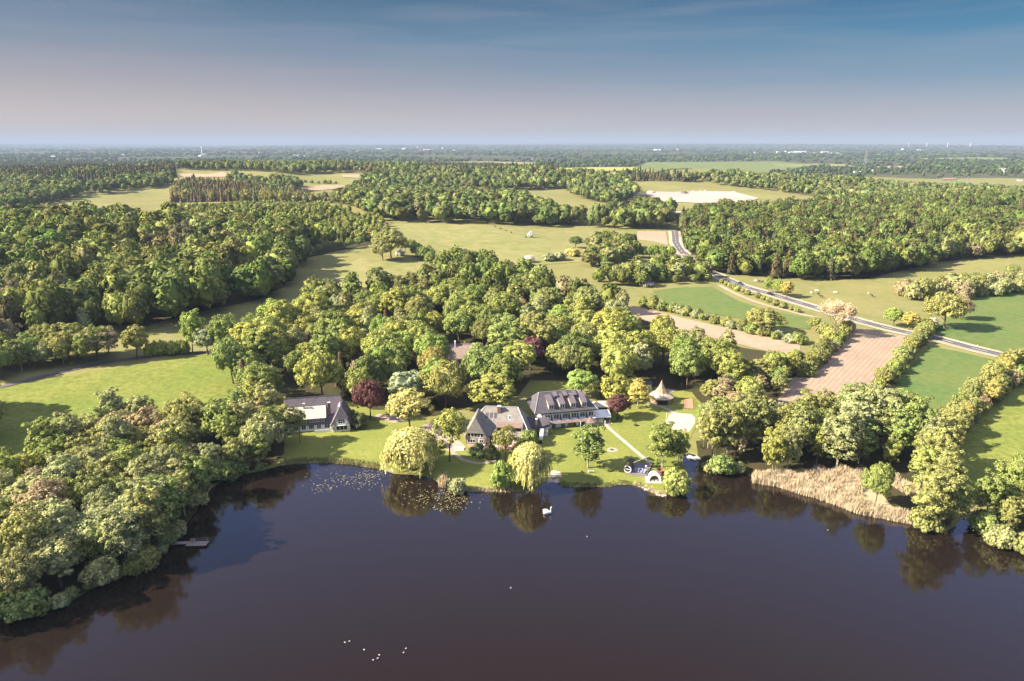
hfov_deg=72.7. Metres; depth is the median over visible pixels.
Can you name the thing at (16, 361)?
birch tree
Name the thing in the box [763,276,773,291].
broadleaf tree
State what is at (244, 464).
shore shrub
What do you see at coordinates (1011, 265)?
broadleaf tree
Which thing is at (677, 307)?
hedge shrub
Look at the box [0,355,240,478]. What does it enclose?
meadow
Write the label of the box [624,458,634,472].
barrel sauna
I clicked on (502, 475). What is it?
shrub
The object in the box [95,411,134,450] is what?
alder tree
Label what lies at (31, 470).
broadleaf tree
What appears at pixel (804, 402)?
alder tree
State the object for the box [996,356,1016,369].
broadleaf tree
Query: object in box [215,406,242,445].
alder tree
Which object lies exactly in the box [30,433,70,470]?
alder tree
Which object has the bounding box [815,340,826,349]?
broadleaf tree
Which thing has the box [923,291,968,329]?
oak tree
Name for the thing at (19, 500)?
broadleaf tree
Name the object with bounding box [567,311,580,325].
broadleaf tree
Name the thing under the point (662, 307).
hedge shrub
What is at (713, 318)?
hedge shrub
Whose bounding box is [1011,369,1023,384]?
hedge shrub
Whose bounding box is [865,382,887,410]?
alder tree
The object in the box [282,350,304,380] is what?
broadleaf tree
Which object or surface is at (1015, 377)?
hedge shrub
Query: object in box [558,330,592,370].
broadleaf tree
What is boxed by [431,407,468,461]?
broadleaf tree
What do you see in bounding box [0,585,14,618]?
shore shrub
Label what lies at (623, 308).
broadleaf tree
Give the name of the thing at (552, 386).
lawn
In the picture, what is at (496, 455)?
garden shrub
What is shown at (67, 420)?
alder tree
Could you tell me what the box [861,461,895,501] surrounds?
broadleaf tree
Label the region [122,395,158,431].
broadleaf tree
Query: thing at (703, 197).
quarry
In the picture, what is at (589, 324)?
broadleaf tree
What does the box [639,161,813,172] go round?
field
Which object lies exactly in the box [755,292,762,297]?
hedge shrub
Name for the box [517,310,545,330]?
broadleaf tree
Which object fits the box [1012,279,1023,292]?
hedge shrub
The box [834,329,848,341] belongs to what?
hedge shrub
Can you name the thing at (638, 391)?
birch tree
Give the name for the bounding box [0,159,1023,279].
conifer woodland
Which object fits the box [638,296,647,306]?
hedge shrub
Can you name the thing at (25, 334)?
broadleaf tree
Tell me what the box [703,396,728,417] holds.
alder tree
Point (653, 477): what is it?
dome tent
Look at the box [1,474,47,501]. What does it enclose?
broadleaf tree
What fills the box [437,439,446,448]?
garden shrub
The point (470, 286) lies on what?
broadleaf tree
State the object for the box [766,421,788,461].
alder tree
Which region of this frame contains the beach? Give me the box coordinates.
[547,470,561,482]
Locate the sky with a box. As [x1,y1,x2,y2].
[0,0,1023,144]
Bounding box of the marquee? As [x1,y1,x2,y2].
[595,409,610,422]
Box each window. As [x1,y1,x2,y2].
[336,425,347,430]
[467,439,474,442]
[471,433,479,436]
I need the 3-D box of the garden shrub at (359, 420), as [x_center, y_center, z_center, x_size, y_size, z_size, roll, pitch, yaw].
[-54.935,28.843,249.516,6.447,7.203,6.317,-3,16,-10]
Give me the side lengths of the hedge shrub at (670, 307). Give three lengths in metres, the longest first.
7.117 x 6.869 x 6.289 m
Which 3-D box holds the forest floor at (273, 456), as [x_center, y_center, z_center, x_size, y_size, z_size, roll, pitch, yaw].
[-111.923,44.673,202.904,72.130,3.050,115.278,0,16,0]
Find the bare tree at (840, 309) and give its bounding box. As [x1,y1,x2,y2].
[817,298,859,326]
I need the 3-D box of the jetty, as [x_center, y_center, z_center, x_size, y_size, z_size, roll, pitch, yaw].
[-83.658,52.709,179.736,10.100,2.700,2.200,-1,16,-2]
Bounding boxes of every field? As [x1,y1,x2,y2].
[180,172,225,176]
[301,185,344,189]
[342,175,358,177]
[448,161,535,163]
[566,167,642,170]
[628,306,800,353]
[637,231,667,244]
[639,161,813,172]
[653,287,811,328]
[773,163,855,166]
[776,328,907,406]
[890,346,995,411]
[921,157,1005,159]
[934,290,1023,351]
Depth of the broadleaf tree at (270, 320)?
316.64 m
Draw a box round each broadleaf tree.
[0,331,8,344]
[0,339,28,371]
[0,345,13,377]
[0,400,4,418]
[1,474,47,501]
[3,485,69,522]
[5,491,42,518]
[14,335,40,367]
[16,331,40,360]
[19,466,47,480]
[22,532,86,586]
[25,322,53,340]
[26,496,79,537]
[28,477,72,502]
[29,341,53,367]
[37,329,57,359]
[44,330,76,364]
[47,322,79,357]
[60,322,84,357]
[62,506,111,556]
[68,327,117,359]
[69,331,96,363]
[80,324,109,360]
[80,484,121,511]
[93,409,136,428]
[99,325,117,352]
[120,324,149,357]
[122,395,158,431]
[126,405,162,445]
[148,417,185,445]
[178,308,205,351]
[183,442,201,461]
[192,326,215,354]
[206,312,238,340]
[210,335,245,383]
[228,320,272,347]
[229,349,264,374]
[234,360,284,393]
[239,412,286,460]
[240,312,263,326]
[240,326,286,363]
[242,324,291,365]
[251,399,270,410]
[253,315,283,329]
[255,297,289,316]
[265,299,303,323]
[272,404,296,443]
[275,321,289,333]
[276,315,294,333]
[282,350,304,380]
[290,407,307,442]
[292,292,318,310]
[293,291,334,316]
[293,331,308,348]
[293,342,315,363]
[293,349,345,395]
[294,315,320,332]
[305,321,322,338]
[308,329,339,357]
[314,284,342,295]
[315,244,322,251]
[316,308,355,332]
[321,240,331,246]
[327,322,349,344]
[329,294,341,310]
[334,239,343,246]
[336,326,363,360]
[340,367,374,401]
[345,238,354,244]
[346,306,374,328]
[350,301,376,317]
[350,356,363,367]
[353,290,371,304]
[354,236,364,246]
[354,350,388,384]
[360,327,402,354]
[365,297,382,317]
[368,313,394,334]
[369,289,387,313]
[371,344,394,384]
[378,286,407,318]
[382,318,408,334]
[383,355,407,379]
[385,387,433,426]
[386,341,411,366]
[387,369,422,396]
[392,330,414,353]
[396,284,421,312]
[401,240,409,252]
[401,313,420,328]
[404,295,429,313]
[405,298,429,316]
[406,239,416,247]
[406,320,439,344]
[408,310,424,321]
[409,243,422,256]
[411,337,422,358]
[412,331,452,361]
[415,246,428,260]
[415,369,427,399]
[419,359,467,407]
[421,292,433,307]
[421,357,445,402]
[424,251,435,259]
[424,286,447,312]
[424,310,444,328]
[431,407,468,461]
[436,278,466,298]
[442,302,459,321]
[442,309,473,342]
[443,293,471,309]
[450,284,480,295]
[456,300,483,336]
[461,342,506,377]
[462,289,483,304]
[467,284,485,300]
[469,319,492,345]
[474,303,499,339]
[481,291,495,304]
[484,302,502,316]
[486,317,528,349]
[487,292,522,316]
[488,352,523,384]
[490,312,519,329]
[491,424,518,461]
[498,291,518,299]
[502,339,536,370]
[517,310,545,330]
[525,320,561,358]
[529,287,552,317]
[532,287,562,317]
[543,287,562,309]
[544,314,572,332]
[544,342,564,370]
[546,304,572,317]
[551,323,566,343]
[552,321,568,331]
[555,345,581,371]
[557,296,574,308]
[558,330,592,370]
[566,369,598,391]
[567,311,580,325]
[567,322,597,342]
[570,309,599,325]
[571,286,603,310]
[572,286,592,298]
[573,295,595,311]
[573,346,593,369]
[578,320,601,337]
[590,339,603,366]
[591,307,631,332]
[592,326,622,343]
[593,373,632,399]
[596,306,625,314]
[599,331,632,356]
[600,343,639,377]
[605,300,630,313]
[617,329,657,371]
[620,306,632,317]
[626,314,640,328]
[628,322,642,331]
[630,342,654,379]
[639,247,647,257]
[646,246,654,254]
[647,294,658,301]
[648,322,681,366]
[649,244,659,256]
[650,314,678,332]
[658,245,667,254]
[664,246,676,257]
[667,336,700,377]
[668,329,701,354]
[669,345,705,388]
[696,336,731,379]
[696,406,704,416]
[699,379,722,399]
[709,347,749,378]
[712,382,733,399]
[718,374,736,387]
[725,372,740,390]
[726,391,744,403]
[727,434,747,459]
[734,375,764,396]
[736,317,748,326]
[741,371,756,381]
[745,359,774,377]
[754,374,768,387]
[758,414,771,442]
[761,349,786,367]
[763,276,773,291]
[767,366,785,380]
[771,373,788,393]
[772,278,782,294]
[779,281,794,296]
[780,365,791,376]
[785,352,800,375]
[786,348,803,360]
[802,352,812,361]
[806,316,821,325]
[807,345,823,352]
[812,349,826,360]
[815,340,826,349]
[819,336,832,344]
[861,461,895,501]
[873,367,894,380]
[883,307,904,325]
[900,311,922,329]
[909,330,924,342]
[913,278,934,299]
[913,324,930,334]
[931,275,947,282]
[936,421,965,444]
[942,406,974,429]
[956,272,969,280]
[958,382,980,399]
[960,294,976,319]
[960,402,977,416]
[964,276,980,288]
[964,376,986,392]
[973,275,986,283]
[976,273,987,282]
[980,360,1008,376]
[981,380,1005,398]
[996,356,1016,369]
[997,349,1021,364]
[1003,264,1020,271]
[1003,267,1018,274]
[1014,274,1023,291]
[1017,348,1023,364]
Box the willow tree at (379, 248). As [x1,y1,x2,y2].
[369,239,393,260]
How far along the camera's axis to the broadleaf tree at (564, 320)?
338.06 m
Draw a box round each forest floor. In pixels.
[0,431,283,599]
[19,223,371,335]
[233,262,795,436]
[676,208,1023,277]
[696,433,952,527]
[974,508,1023,549]
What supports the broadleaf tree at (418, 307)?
on the forest floor at (656, 374)
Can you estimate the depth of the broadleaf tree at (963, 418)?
236.86 m
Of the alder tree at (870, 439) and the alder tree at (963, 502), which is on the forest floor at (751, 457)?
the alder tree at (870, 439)
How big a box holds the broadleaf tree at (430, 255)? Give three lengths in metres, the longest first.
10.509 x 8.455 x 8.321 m
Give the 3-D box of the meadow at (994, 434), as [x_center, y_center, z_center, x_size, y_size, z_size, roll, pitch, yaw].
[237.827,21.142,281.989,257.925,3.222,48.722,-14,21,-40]
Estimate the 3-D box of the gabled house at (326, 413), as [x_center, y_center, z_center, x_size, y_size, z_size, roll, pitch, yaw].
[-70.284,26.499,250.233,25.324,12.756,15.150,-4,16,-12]
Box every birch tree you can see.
[11,339,26,370]
[58,336,69,364]
[240,375,263,405]
[268,337,285,368]
[287,324,308,351]
[309,306,322,322]
[337,289,353,311]
[357,328,367,355]
[359,307,373,333]
[394,307,406,319]
[427,303,434,313]
[520,302,532,318]
[530,295,547,318]
[627,378,654,408]
[633,314,643,329]
[689,325,706,344]
[718,327,739,350]
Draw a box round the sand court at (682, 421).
[665,413,694,431]
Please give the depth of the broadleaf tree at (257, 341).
290.14 m
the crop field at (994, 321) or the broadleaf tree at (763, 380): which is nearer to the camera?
the broadleaf tree at (763, 380)
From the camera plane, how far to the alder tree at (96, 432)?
216.41 m
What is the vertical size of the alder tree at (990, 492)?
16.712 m
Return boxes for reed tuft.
[438,472,449,487]
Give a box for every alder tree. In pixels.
[0,446,23,481]
[0,468,19,500]
[0,494,15,527]
[0,499,46,545]
[0,510,54,582]
[0,542,5,575]
[0,546,42,601]
[15,450,40,476]
[21,416,62,460]
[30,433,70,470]
[40,451,70,467]
[42,453,86,493]
[49,476,79,506]
[52,411,84,452]
[53,419,82,448]
[64,428,106,463]
[72,444,110,477]
[74,467,112,507]
[75,519,112,559]
[79,412,99,440]
[79,457,121,489]
[83,505,147,560]
[86,422,104,444]
[87,405,113,420]
[87,494,120,518]
[93,386,123,415]
[94,453,125,484]
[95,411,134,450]
[102,476,130,497]
[103,437,127,455]
[112,441,148,480]
[113,478,165,543]
[118,453,166,488]
[122,480,173,546]
[123,426,154,451]
[142,440,166,463]
[142,473,186,521]
[144,413,194,452]
[144,443,169,463]
[151,444,182,469]
[155,458,191,488]
[159,391,205,426]
[160,399,182,424]
[163,442,193,467]
[166,470,195,515]
[172,403,201,432]
[180,453,213,489]
[185,422,204,449]
[194,442,220,467]
[199,398,227,433]
[200,398,234,440]
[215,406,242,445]
[221,437,248,460]
[225,388,246,405]
[225,398,255,442]
[243,427,270,461]
[251,379,280,409]
[251,407,258,412]
[252,404,281,447]
[570,424,606,467]
[646,421,679,466]
[671,428,690,463]
[696,400,719,448]
[697,400,728,458]
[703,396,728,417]
[717,401,748,454]
[727,387,772,450]
[747,389,767,436]
[761,426,791,470]
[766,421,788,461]
[767,398,781,430]
[769,402,794,429]
[779,424,803,470]
[781,398,805,414]
[787,399,818,439]
[787,404,820,456]
[792,387,829,417]
[808,426,830,463]
[813,407,833,437]
[819,388,838,409]
[820,412,866,468]
[823,401,839,417]
[834,405,866,457]
[836,382,870,411]
[837,391,881,449]
[851,422,880,463]
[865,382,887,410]
[869,405,898,450]
[875,388,908,448]
[882,434,903,463]
[883,407,916,457]
[889,387,927,417]
[903,409,928,459]
[904,462,965,520]
[908,440,941,485]
[909,395,937,452]
[914,427,940,455]
[915,416,946,449]
[924,422,963,457]
[931,447,965,472]
[931,455,969,484]
[947,474,977,525]
[973,467,1010,510]
[994,452,1023,496]
[998,482,1023,507]
[999,496,1023,528]
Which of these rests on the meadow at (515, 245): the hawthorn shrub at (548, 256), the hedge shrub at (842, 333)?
the hawthorn shrub at (548, 256)
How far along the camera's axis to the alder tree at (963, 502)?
184.08 m
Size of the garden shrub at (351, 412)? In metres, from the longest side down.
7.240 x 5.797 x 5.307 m
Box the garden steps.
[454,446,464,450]
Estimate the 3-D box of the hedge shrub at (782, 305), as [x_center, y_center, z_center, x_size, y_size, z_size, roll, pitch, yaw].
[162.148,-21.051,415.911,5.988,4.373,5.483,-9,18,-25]
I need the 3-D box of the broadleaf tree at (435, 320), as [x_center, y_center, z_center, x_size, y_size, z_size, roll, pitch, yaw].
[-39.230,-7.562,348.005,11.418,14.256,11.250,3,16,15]
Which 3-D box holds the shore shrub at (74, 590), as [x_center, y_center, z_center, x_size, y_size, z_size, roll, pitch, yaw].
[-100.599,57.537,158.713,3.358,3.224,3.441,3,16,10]
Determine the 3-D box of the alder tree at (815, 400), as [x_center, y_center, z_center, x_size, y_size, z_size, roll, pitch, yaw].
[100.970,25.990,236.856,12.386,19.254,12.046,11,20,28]
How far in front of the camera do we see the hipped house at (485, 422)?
239.40 m
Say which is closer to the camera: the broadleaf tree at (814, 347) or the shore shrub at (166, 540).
the shore shrub at (166, 540)
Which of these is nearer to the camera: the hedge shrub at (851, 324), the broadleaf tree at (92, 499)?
the broadleaf tree at (92, 499)
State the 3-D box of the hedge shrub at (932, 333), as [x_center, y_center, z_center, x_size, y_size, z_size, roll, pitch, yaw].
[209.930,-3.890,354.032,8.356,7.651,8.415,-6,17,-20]
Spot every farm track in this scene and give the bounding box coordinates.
[0,351,211,387]
[718,285,820,317]
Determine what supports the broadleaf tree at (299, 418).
on the lawn at (368, 442)
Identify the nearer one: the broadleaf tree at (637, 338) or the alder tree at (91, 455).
the alder tree at (91, 455)
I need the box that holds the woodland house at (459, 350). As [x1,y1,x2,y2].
[446,341,471,364]
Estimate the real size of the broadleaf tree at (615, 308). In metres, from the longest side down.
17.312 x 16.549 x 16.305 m
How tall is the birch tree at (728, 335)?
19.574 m
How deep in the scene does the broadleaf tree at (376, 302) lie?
366.70 m
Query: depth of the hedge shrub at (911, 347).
324.98 m
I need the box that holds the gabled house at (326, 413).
[282,394,352,432]
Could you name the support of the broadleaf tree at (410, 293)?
on the forest floor at (656, 374)
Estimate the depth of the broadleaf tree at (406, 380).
260.62 m
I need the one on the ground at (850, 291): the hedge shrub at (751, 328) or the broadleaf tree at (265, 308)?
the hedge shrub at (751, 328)
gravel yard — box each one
[372,414,407,422]
[422,422,466,451]
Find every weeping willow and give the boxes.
[379,425,439,477]
[508,442,552,492]
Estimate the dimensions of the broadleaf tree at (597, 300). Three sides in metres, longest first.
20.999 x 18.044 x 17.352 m
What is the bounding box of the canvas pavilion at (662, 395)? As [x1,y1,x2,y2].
[648,381,673,404]
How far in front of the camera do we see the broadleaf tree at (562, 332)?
316.49 m
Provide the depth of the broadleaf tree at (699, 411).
249.91 m
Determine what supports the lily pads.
on the lake water
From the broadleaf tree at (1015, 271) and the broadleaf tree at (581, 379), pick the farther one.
the broadleaf tree at (1015, 271)
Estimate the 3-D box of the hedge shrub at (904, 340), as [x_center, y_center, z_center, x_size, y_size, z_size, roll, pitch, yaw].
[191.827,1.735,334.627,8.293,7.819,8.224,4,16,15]
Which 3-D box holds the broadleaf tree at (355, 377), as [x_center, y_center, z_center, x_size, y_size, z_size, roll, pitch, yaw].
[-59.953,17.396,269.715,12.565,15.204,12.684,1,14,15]
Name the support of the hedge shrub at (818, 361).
on the ground at (850, 291)
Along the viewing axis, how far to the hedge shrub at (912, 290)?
433.92 m
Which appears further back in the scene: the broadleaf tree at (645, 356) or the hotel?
the broadleaf tree at (645, 356)
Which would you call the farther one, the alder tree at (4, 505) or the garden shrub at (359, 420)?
the garden shrub at (359, 420)
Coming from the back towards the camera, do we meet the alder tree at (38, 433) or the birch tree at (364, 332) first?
the birch tree at (364, 332)
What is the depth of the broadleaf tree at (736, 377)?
280.12 m
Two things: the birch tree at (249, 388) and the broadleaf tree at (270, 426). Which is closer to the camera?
the broadleaf tree at (270, 426)
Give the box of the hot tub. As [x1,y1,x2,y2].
[657,467,665,475]
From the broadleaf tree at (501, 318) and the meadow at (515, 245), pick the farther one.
the meadow at (515, 245)
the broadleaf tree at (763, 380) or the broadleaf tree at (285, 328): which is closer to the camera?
the broadleaf tree at (763, 380)
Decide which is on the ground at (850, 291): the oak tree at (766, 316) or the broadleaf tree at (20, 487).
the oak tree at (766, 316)
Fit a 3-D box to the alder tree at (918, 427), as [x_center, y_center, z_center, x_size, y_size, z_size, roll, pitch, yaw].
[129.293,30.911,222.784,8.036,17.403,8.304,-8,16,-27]
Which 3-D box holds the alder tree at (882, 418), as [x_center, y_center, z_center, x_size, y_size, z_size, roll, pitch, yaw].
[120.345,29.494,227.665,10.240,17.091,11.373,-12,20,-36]
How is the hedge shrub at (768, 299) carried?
on the ground at (850, 291)
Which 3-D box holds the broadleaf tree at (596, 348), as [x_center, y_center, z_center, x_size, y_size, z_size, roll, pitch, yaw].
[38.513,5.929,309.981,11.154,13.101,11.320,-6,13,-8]
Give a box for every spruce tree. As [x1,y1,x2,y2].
[235,358,245,390]
[306,331,310,343]
[334,351,343,389]
[342,362,352,395]
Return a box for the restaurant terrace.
[467,443,513,449]
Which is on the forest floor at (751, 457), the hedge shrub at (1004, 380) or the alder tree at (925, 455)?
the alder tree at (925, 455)
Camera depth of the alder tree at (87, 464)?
193.78 m
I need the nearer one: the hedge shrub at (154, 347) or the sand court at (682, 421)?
the sand court at (682, 421)
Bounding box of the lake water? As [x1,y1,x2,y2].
[0,453,1023,680]
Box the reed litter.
[756,479,903,521]
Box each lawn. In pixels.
[266,388,702,492]
[529,381,571,392]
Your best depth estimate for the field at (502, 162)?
3424.22 m
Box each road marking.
[671,234,992,354]
[679,241,1001,352]
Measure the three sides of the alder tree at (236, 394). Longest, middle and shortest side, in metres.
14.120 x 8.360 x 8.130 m
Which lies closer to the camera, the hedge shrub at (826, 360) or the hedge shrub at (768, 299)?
the hedge shrub at (826, 360)
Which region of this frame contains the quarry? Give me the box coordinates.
[646,191,757,202]
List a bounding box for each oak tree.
[371,228,406,257]
[417,345,444,368]
[466,372,516,405]
[568,236,583,247]
[583,236,601,244]
[746,307,787,327]
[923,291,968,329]
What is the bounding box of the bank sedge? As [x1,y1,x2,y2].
[280,456,382,468]
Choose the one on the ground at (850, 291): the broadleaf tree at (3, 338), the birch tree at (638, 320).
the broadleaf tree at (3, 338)
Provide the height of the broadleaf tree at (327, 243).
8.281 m
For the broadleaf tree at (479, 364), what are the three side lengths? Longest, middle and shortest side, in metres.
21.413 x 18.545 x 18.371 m
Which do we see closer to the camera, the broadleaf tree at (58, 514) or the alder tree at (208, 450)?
the broadleaf tree at (58, 514)
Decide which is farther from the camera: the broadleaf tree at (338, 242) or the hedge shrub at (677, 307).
the broadleaf tree at (338, 242)
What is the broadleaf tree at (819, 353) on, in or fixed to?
on the ploughed field at (860, 355)
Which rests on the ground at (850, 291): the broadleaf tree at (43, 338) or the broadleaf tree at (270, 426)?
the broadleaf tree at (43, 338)
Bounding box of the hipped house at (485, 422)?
[463,405,549,443]
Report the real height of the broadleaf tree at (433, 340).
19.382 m
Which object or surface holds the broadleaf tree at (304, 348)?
on the forest floor at (656, 374)
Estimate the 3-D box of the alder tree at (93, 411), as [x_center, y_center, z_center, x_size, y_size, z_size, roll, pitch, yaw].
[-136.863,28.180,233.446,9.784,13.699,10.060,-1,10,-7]
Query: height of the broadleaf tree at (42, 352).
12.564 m
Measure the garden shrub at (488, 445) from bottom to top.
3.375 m
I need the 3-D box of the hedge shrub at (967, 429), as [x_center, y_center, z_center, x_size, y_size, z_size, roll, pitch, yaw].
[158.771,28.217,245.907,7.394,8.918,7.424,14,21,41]
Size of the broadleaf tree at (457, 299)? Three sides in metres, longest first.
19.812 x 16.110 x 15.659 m
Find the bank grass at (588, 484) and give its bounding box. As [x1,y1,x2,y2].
[557,478,642,487]
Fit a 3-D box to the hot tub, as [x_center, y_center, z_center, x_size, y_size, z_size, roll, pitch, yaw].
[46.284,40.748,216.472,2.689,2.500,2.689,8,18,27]
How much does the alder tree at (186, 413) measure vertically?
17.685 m
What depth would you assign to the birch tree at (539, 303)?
365.64 m
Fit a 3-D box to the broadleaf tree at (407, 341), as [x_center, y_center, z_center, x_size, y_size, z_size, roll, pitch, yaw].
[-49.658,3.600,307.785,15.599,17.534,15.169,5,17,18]
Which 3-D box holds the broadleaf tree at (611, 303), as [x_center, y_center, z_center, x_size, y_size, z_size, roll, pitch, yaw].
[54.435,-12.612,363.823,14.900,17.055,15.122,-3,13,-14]
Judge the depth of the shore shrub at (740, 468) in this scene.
217.98 m
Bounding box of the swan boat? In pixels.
[542,507,552,513]
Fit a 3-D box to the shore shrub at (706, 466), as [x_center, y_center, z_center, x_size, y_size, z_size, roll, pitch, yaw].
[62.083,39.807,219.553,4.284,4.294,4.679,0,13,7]
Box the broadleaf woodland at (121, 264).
[0,143,1023,338]
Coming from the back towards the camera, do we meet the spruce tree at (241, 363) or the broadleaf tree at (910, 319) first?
the broadleaf tree at (910, 319)
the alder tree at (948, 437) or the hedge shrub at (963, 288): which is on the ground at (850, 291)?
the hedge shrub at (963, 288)
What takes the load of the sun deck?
on the lawn at (368, 442)
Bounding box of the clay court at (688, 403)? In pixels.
[684,399,693,408]
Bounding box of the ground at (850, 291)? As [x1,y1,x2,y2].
[0,143,1023,613]
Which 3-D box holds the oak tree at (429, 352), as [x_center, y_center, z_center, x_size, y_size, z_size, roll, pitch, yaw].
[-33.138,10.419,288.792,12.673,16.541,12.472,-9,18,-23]
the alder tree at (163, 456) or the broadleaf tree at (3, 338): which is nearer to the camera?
the alder tree at (163, 456)
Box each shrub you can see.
[0,582,52,622]
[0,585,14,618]
[47,591,72,608]
[63,585,80,597]
[77,554,120,588]
[82,583,92,589]
[115,568,124,580]
[120,558,142,576]
[125,542,160,572]
[143,343,152,356]
[149,340,158,355]
[150,533,176,547]
[155,521,180,542]
[156,545,168,553]
[157,340,167,354]
[165,340,177,354]
[167,519,186,540]
[173,339,179,353]
[177,339,190,354]
[186,487,209,508]
[207,457,241,481]
[232,458,250,474]
[254,462,263,469]
[347,409,355,427]
[350,411,367,429]
[395,248,404,255]
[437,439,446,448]
[447,477,468,495]
[467,446,478,455]
[472,443,483,449]
[476,449,484,457]
[483,443,495,451]
[483,448,492,459]
[490,460,514,488]
[492,451,499,458]
[511,438,529,451]
[520,428,539,443]
[524,255,534,261]
[542,252,555,260]
[553,252,567,260]
[564,247,580,256]
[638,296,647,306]
[639,281,653,286]
[646,299,657,308]
[656,301,669,310]
[662,466,692,496]
[667,302,675,311]
[673,304,681,312]
[679,305,692,315]
[689,310,699,317]
[694,308,703,313]
[698,313,705,320]
[702,460,712,473]
[703,312,709,319]
[708,314,719,323]
[708,454,735,475]
[720,316,731,322]
[725,320,735,328]
[733,285,741,290]
[735,461,745,473]
[743,323,758,333]
[744,289,750,294]
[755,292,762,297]
[755,328,765,335]
[759,325,772,335]
[765,297,772,302]
[771,299,779,305]
[771,331,780,338]
[779,302,788,307]
[781,334,794,343]
[790,331,802,342]
[792,361,808,376]
[793,307,801,312]
[793,333,808,344]
[803,366,818,376]
[807,360,818,371]
[813,357,822,366]
[814,322,828,333]
[820,330,835,338]
[821,350,829,363]
[823,346,831,352]
[824,325,835,331]
[826,344,834,353]
[832,342,839,350]
[833,337,844,347]
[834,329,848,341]
[839,324,851,334]
[840,320,854,331]
[863,385,877,395]
[871,383,884,388]
[872,377,885,386]
[883,365,901,375]
[885,367,900,382]
[886,359,910,373]
[891,346,914,361]
[892,349,912,364]
[893,278,911,295]
[897,355,908,364]
[899,342,916,353]
[900,339,918,351]
[901,336,920,348]
[904,280,926,300]
[907,505,947,532]
[915,331,929,344]
[922,317,937,329]
[924,323,934,334]
[924,328,934,338]
[925,280,944,297]
[932,408,945,424]
[938,400,960,411]
[941,281,951,293]
[942,272,958,278]
[948,276,965,293]
[951,394,967,403]
[952,281,975,298]
[960,398,983,420]
[961,411,974,431]
[966,508,1004,532]
[967,397,990,412]
[974,281,989,296]
[976,372,992,381]
[979,392,992,407]
[982,273,995,289]
[982,523,1018,549]
[985,381,1004,400]
[988,282,1005,295]
[989,272,1001,280]
[991,373,1011,394]
[994,276,1014,293]
[1004,272,1016,279]
[1004,369,1021,387]
[1005,372,1014,387]
[1011,364,1023,371]
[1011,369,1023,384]
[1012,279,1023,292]
[1012,531,1023,553]
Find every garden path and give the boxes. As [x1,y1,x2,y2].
[450,451,501,463]
[603,419,612,424]
[605,424,652,465]
[643,402,676,413]
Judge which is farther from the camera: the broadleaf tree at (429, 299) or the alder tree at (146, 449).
the broadleaf tree at (429, 299)
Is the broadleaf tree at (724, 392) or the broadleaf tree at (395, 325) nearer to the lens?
the broadleaf tree at (724, 392)
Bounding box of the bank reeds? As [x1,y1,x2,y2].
[466,482,668,494]
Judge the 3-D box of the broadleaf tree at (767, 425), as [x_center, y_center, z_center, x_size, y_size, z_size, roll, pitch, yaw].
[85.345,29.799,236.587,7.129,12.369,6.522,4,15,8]
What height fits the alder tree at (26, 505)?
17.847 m
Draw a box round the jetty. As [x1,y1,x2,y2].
[170,538,208,545]
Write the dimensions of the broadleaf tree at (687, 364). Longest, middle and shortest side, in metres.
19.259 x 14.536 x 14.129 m
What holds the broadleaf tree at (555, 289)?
on the forest floor at (656, 374)
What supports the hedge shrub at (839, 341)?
on the ground at (850, 291)
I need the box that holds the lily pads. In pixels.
[305,469,470,513]
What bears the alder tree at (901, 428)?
on the forest floor at (751, 457)
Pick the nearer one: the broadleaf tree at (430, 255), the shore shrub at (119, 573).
the shore shrub at (119, 573)
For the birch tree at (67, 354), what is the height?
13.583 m
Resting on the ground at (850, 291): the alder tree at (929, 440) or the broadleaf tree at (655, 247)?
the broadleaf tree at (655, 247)
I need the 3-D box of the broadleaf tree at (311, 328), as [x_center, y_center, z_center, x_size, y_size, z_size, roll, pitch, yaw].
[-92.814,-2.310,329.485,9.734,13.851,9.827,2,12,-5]
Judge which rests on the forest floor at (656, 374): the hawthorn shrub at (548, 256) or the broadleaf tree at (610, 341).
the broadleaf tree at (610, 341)
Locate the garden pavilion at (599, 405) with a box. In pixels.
[592,401,611,411]
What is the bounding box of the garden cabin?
[640,381,652,388]
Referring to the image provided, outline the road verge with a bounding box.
[668,231,1002,357]
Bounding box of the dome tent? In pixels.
[645,471,661,482]
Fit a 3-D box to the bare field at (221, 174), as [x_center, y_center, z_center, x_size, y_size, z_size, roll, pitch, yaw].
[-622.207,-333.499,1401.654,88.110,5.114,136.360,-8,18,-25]
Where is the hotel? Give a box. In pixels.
[525,389,603,427]
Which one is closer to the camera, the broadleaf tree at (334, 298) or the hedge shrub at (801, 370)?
the hedge shrub at (801, 370)
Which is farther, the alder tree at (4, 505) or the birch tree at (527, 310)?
the birch tree at (527, 310)
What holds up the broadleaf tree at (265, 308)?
on the forest floor at (656, 374)
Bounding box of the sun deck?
[625,463,651,476]
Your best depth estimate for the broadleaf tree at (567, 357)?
291.71 m
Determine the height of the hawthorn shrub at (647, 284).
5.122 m
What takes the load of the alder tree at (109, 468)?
on the forest floor at (273, 456)
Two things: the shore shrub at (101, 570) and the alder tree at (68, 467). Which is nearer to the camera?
the shore shrub at (101, 570)
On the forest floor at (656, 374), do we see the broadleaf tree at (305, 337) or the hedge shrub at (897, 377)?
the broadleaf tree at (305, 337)
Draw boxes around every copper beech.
[351,378,384,417]
[524,335,545,369]
[606,393,631,417]
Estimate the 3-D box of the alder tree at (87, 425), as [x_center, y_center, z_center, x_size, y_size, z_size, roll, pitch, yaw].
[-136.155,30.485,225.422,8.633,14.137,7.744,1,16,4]
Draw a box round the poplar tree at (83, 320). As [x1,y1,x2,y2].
[75,307,91,326]
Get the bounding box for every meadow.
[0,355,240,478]
[299,257,428,287]
[388,223,626,264]
[935,384,1023,485]

